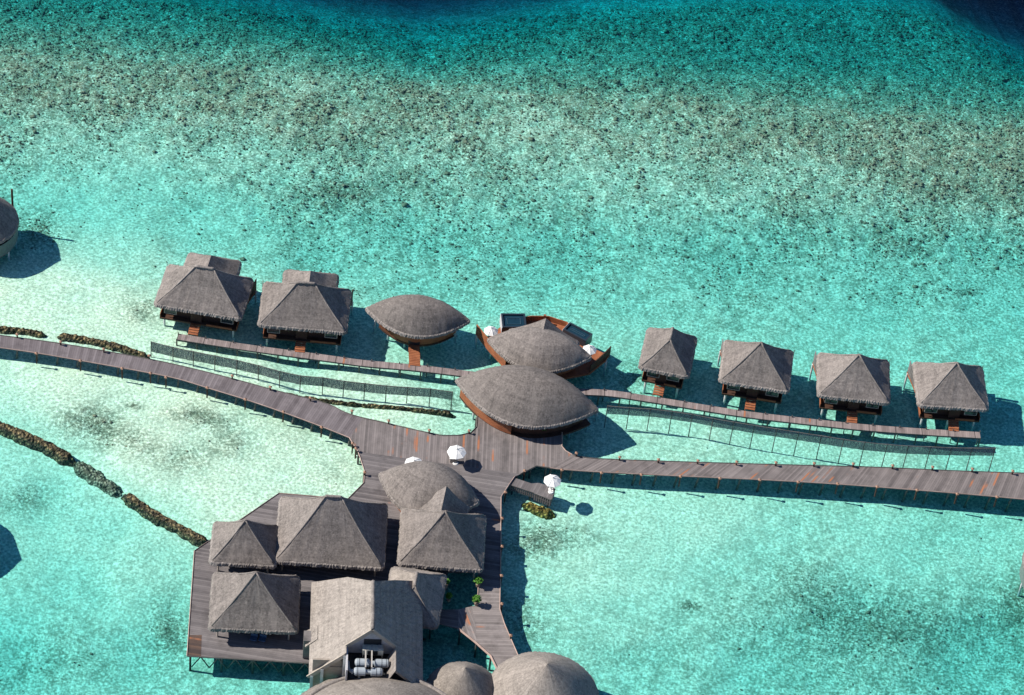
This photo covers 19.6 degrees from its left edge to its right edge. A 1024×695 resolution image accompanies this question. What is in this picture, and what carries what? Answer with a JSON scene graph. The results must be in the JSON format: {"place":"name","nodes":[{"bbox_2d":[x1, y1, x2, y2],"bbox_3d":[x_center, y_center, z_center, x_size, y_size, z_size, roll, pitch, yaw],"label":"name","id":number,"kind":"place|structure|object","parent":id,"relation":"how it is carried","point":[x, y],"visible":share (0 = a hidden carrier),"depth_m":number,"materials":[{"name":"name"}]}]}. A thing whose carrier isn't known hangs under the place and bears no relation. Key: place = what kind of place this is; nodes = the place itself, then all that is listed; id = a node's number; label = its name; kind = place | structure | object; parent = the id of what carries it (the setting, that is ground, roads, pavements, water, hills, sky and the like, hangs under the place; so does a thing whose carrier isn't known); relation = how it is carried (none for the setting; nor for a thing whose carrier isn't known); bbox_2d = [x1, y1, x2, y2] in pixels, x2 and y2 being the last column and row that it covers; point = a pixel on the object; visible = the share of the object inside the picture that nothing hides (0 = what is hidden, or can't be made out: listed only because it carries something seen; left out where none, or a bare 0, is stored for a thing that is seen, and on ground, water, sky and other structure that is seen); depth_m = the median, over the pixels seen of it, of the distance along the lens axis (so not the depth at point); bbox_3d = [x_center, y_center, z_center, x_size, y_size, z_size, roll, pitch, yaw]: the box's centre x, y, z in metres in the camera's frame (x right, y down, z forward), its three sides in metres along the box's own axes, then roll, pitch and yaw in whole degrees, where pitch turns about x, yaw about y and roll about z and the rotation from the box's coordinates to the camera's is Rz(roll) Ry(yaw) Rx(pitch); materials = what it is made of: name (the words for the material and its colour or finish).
{"place":"outdoors","nodes":[
{"label":"outdoors","id":0,"kind":"place"},
{"bbox_2d":[0,0,1023,694],"bbox_3d":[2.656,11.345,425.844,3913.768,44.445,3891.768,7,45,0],"label":"seabed","id":1,"kind":"structure","parent":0,"point":[610,578],"depth_m":414.77,"materials":[{"name":"teal sand"}]},
{"bbox_2d":[0,326,46,337],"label":"breakwater","id":2,"kind":"object","parent":1,"relation":"on","point":[5,330],"visible":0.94,"depth_m":399.16,"materials":[{"name":"stone"}]},
{"bbox_2d":[0,421,75,466],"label":"breakwater","id":3,"kind":"object","parent":1,"relation":"on","point":[53,451],"visible":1,"depth_m":385.48,"materials":[{"name":"brown stone"}]},
{"bbox_2d":[73,461,123,497],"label":"breakwater","id":4,"kind":"object","parent":1,"relation":"on","point":[90,474],"visible":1,"depth_m":382.49,"materials":[{"name":"grey stone"}]},
{"bbox_2d":[56,333,147,357],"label":"breakwater","id":5,"kind":"object","parent":1,"relation":"on","point":[105,344],"visible":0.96,"depth_m":398.87,"materials":[{"name":"brown stone"}]},
{"bbox_2d":[121,493,207,546],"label":"breakwater","id":6,"kind":"object","parent":1,"relation":"on","point":[156,518],"visible":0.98,"depth_m":377.87,"materials":[{"name":"brown stone"}]},
{"bbox_2d":[282,391,455,417],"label":"breakwater","id":7,"kind":"object","parent":1,"relation":"on","point":[446,413],"visible":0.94,"depth_m":395.29,"materials":[{"name":"brown stone"}]},
{"bbox_2d":[0,0,1023,692],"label":"coral heads","id":8,"kind":"object","parent":1,"relation":"on","point":[470,70],"visible":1,"depth_m":445.17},
{"bbox_2d":[521,502,555,519],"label":"coral clump","id":9,"kind":"object","parent":1,"relation":"on","point":[543,512],"visible":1,"depth_m":384.77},
{"bbox_3d":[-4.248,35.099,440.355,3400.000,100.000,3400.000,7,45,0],"label":"water","id":10,"kind":"structure","parent":0,"visible":0},
{"bbox_2d":[0,189,18,260],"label":"round villa","id":11,"kind":"object","parent":10,"relation":"on","point":[9,221],"visible":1,"depth_m":406.93,"materials":[{"name":"grey wicker"}]},
{"bbox_2d":[0,335,362,445],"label":"boardwalk","id":12,"kind":"structure","parent":10,"relation":"on","point":[330,418],"depth_m":393.83,"materials":[{"name":"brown wood"}]},
{"bbox_2d":[154,252,256,337],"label":"water villa","id":13,"kind":"object","parent":10,"relation":"on","point":[196,290],"visible":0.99,"depth_m":399.42,"materials":[{"name":"grey wicker"}]},
{"bbox_2d":[151,341,452,409],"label":"screen fence","id":14,"kind":"object","parent":10,"relation":"in","point":[214,360],"visible":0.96,"depth_m":395.24,"materials":[{"name":"mesh netting"},{"name":"timber"}]},
{"bbox_2d":[257,269,352,353],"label":"water villa","id":15,"kind":"object","parent":10,"relation":"on","point":[301,308],"visible":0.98,"depth_m":398.92,"materials":[{"name":"grey wicker"}]},
{"bbox_2d":[176,332,472,382],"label":"hut walkway","id":16,"kind":"structure","parent":10,"relation":"on","point":[343,360],"depth_m":399.40,"materials":[{"name":"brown wood"}]},
{"bbox_2d":[186,451,519,675],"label":"terrace deck","id":17,"kind":"structure","parent":10,"relation":"on","point":[489,487],"depth_m":372.18,"materials":[{"name":"brown wood"}]},
{"bbox_2d":[208,519,277,573],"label":"terrace pavilion","id":18,"kind":"structure","parent":17,"relation":"on","point":[245,543],"depth_m":368.41,"materials":[{"name":"grey wicker"}]},
{"bbox_2d":[250,633,257,640],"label":"lounge chair","id":19,"kind":"object","parent":17,"relation":"on","point":[254,637],"visible":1,"depth_m":363.17,"materials":[{"name":"blue fabric"}]},
{"bbox_2d":[208,571,300,639],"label":"terrace pavilion","id":20,"kind":"structure","parent":17,"relation":"on","point":[256,602],"depth_m":361.29,"materials":[{"name":"grey wicker"}]},
{"bbox_2d":[258,633,266,643],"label":"lounge chair","id":21,"kind":"object","parent":17,"relation":"on","point":[262,637],"visible":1,"depth_m":363.21,"materials":[{"name":"blue fabric"}]},
{"bbox_2d":[275,494,387,576],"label":"terrace pavilion","id":22,"kind":"structure","parent":17,"relation":"on","point":[334,531],"depth_m":369.57,"materials":[{"name":"grey wicker"}]},
{"bbox_2d":[303,577,422,687],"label":"machinery building","id":23,"kind":"structure","parent":17,"relation":"on","point":[349,617],"depth_m":357.29,"materials":[{"name":"paint"}]},
{"bbox_2d":[353,667,382,678],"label":"pressure tank","id":24,"kind":"object","parent":23,"relation":"on","point":[363,671],"visible":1,"depth_m":352.90,"materials":[{"name":"white metal"}]},
{"bbox_2d":[348,660,352,673],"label":"bent pipe","id":25,"kind":"object","parent":24,"relation":"attached to","point":[350,670],"visible":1,"depth_m":353.23,"materials":[{"name":"grey metal"}]},
{"bbox_2d":[365,644,372,676],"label":"pipe frame","id":26,"kind":"object","parent":23,"relation":"on","point":[371,656],"visible":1,"depth_m":353.99,"materials":[{"name":"metal"}]},
{"bbox_2d":[354,658,389,668],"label":"pressure tank","id":27,"kind":"object","parent":23,"relation":"on","point":[377,663],"visible":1,"depth_m":353.87,"materials":[{"name":"white metal"}]},
{"bbox_2d":[362,644,382,658],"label":"ventilation unit","id":28,"kind":"object","parent":23,"relation":"on","point":[377,649],"visible":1,"depth_m":354.81,"materials":[{"name":"beige metal"}]},
{"bbox_2d":[405,457,421,462],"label":"umbrella","id":29,"kind":"object","parent":17,"relation":"on","point":[411,459],"visible":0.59,"depth_m":383.64,"materials":[{"name":"white fabric"}]},
{"bbox_2d":[388,566,446,629],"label":"terrace annex","id":30,"kind":"object","parent":17,"relation":"on","point":[428,588],"visible":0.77,"depth_m":366.09,"materials":[{"name":"grey wicker"}]},
{"bbox_2d":[378,461,478,513],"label":"oval building","id":31,"kind":"structure","parent":17,"relation":"on","point":[427,486],"depth_m":377.36,"materials":[{"name":"grey wicker"}]},
{"bbox_2d":[396,508,486,577],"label":"terrace pavilion","id":32,"kind":"structure","parent":17,"relation":"on","point":[444,540],"depth_m":370.96,"materials":[{"name":"grey wicker"}]},
{"bbox_2d":[446,592,452,601],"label":"potted plant","id":33,"kind":"object","parent":17,"relation":"on","point":[449,595],"visible":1,"depth_m":370.00,"materials":[{"name":"green plant"}]},
{"bbox_2d":[301,673,446,694],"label":"round hall","id":34,"kind":"structure","parent":10,"relation":"on","point":[396,684],"depth_m":351.51,"materials":[{"name":"grey wicker"}]},
{"bbox_2d":[365,294,469,365],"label":"oval building","id":35,"kind":"structure","parent":10,"relation":"on","point":[414,322],"depth_m":399.88,"materials":[{"name":"grey plant"}]},
{"bbox_2d":[408,340,419,344],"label":"door","id":36,"kind":"structure","parent":35,"relation":"in","point":[409,342],"depth_m":401.64,"materials":[{"name":"black metal"}]},
{"bbox_2d":[427,661,492,694],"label":"round pavilion","id":37,"kind":"structure","parent":10,"relation":"on","point":[460,678],"depth_m":355.67,"materials":[{"name":"grey wicker"}]},
{"bbox_2d":[349,415,571,478],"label":"plaza deck","id":38,"kind":"structure","parent":10,"relation":"on","point":[485,445],"depth_m":389.30,"materials":[{"name":"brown wood"}]},
{"bbox_2d":[447,445,465,464],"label":"umbrella","id":39,"kind":"object","parent":38,"relation":"on","point":[456,452],"visible":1,"depth_m":385.23,"materials":[{"name":"white fabric"}]},
{"bbox_2d":[457,586,517,670],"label":"link deck","id":40,"kind":"structure","parent":10,"relation":"on","point":[482,625],"depth_m":368.11,"materials":[{"name":"brown wood"}]},
{"bbox_2d":[472,595,481,605],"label":"potted plant","id":41,"kind":"object","parent":40,"relation":"on","point":[476,599],"visible":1,"depth_m":369.51,"materials":[{"name":"green plant"}]},
{"bbox_2d":[473,576,483,586],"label":"potted plant","id":42,"kind":"object","parent":40,"relation":"on","point":[477,580],"visible":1,"depth_m":371.69,"materials":[{"name":"green plant"}]},
{"bbox_2d":[455,365,598,438],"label":"oval building","id":43,"kind":"structure","parent":10,"relation":"on","point":[523,401],"depth_m":390.33,"materials":[{"name":"grey wicker"}]},
{"bbox_2d":[509,478,555,507],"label":"side pier","id":44,"kind":"structure","parent":10,"relation":"on","point":[539,491],"depth_m":385.35,"materials":[{"name":"brown wood"}]},
{"bbox_2d":[544,474,560,493],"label":"umbrella","id":45,"kind":"object","parent":44,"relation":"on","point":[551,481],"visible":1,"depth_m":383.25,"materials":[{"name":"white fabric"}]},
{"bbox_2d":[475,314,610,380],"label":"oval building","id":46,"kind":"structure","parent":10,"relation":"on","point":[545,342],"depth_m":397.79,"materials":[{"name":"grey wicker"}]},
{"bbox_2d":[484,326,497,336],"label":"umbrella","id":47,"kind":"object","parent":46,"relation":"on","point":[490,331],"visible":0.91,"depth_m":401.53,"materials":[{"name":"white fabric"}]},
{"bbox_2d":[500,313,525,331],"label":"plunge pool","id":48,"kind":"structure","parent":46,"relation":"in","point":[508,321],"depth_m":405.03,"materials":[{"name":"liquid"}]},
{"bbox_2d":[562,322,592,346],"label":"plunge pool","id":49,"kind":"structure","parent":46,"relation":"in","point":[582,336],"depth_m":404.38,"materials":[{"name":"liquid"}]},
{"bbox_2d":[583,344,596,361],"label":"umbrella","id":50,"kind":"object","parent":46,"relation":"on","point":[590,349],"visible":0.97,"depth_m":400.63,"materials":[{"name":"white fabric"}]},
{"bbox_2d":[491,651,598,694],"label":"round pavilion","id":51,"kind":"structure","parent":10,"relation":"on","point":[537,673],"depth_m":355.71,"materials":[{"name":"grey wicker"}]},
{"bbox_2d":[638,327,696,398],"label":"water villa","id":52,"kind":"object","parent":10,"relation":"on","point":[667,357],"visible":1,"depth_m":399.43,"materials":[{"name":"grey wicker"}]},
{"bbox_2d":[717,339,794,413],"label":"water villa","id":53,"kind":"object","parent":10,"relation":"on","point":[751,373],"visible":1,"depth_m":398.43,"materials":[{"name":"grey wicker"}]},
{"bbox_2d":[577,387,980,447],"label":"hut walkway","id":54,"kind":"structure","parent":10,"relation":"on","point":[763,417],"depth_m":398.89,"materials":[{"name":"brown wood"}]},
{"bbox_2d":[548,454,1023,511],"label":"boardwalk","id":55,"kind":"structure","parent":10,"relation":"on","point":[1006,485],"depth_m":391.15,"materials":[{"name":"brown wood"}]},
{"bbox_2d":[604,405,995,470],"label":"screen fence","id":56,"kind":"object","parent":10,"relation":"in","point":[787,434],"visible":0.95,"depth_m":394.46,"materials":[{"name":"grey wood"}]},
{"bbox_2d":[809,351,890,424],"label":"water villa","id":57,"kind":"object","parent":10,"relation":"on","point":[854,384],"visible":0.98,"depth_m":398.40,"materials":[{"name":"grey wicker"}]},
{"bbox_2d":[903,361,988,431],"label":"water villa","id":58,"kind":"object","parent":10,"relation":"on","point":[954,393],"visible":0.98,"depth_m":398.98,"materials":[{"name":"grey wicker"}]},
{"bbox_2d":[1017,552,1023,596],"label":"round villa","id":59,"kind":"object","parent":10,"relation":"on","point":[1021,573],"visible":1,"depth_m":380.71,"materials":[{"name":"grey"}]}
]}

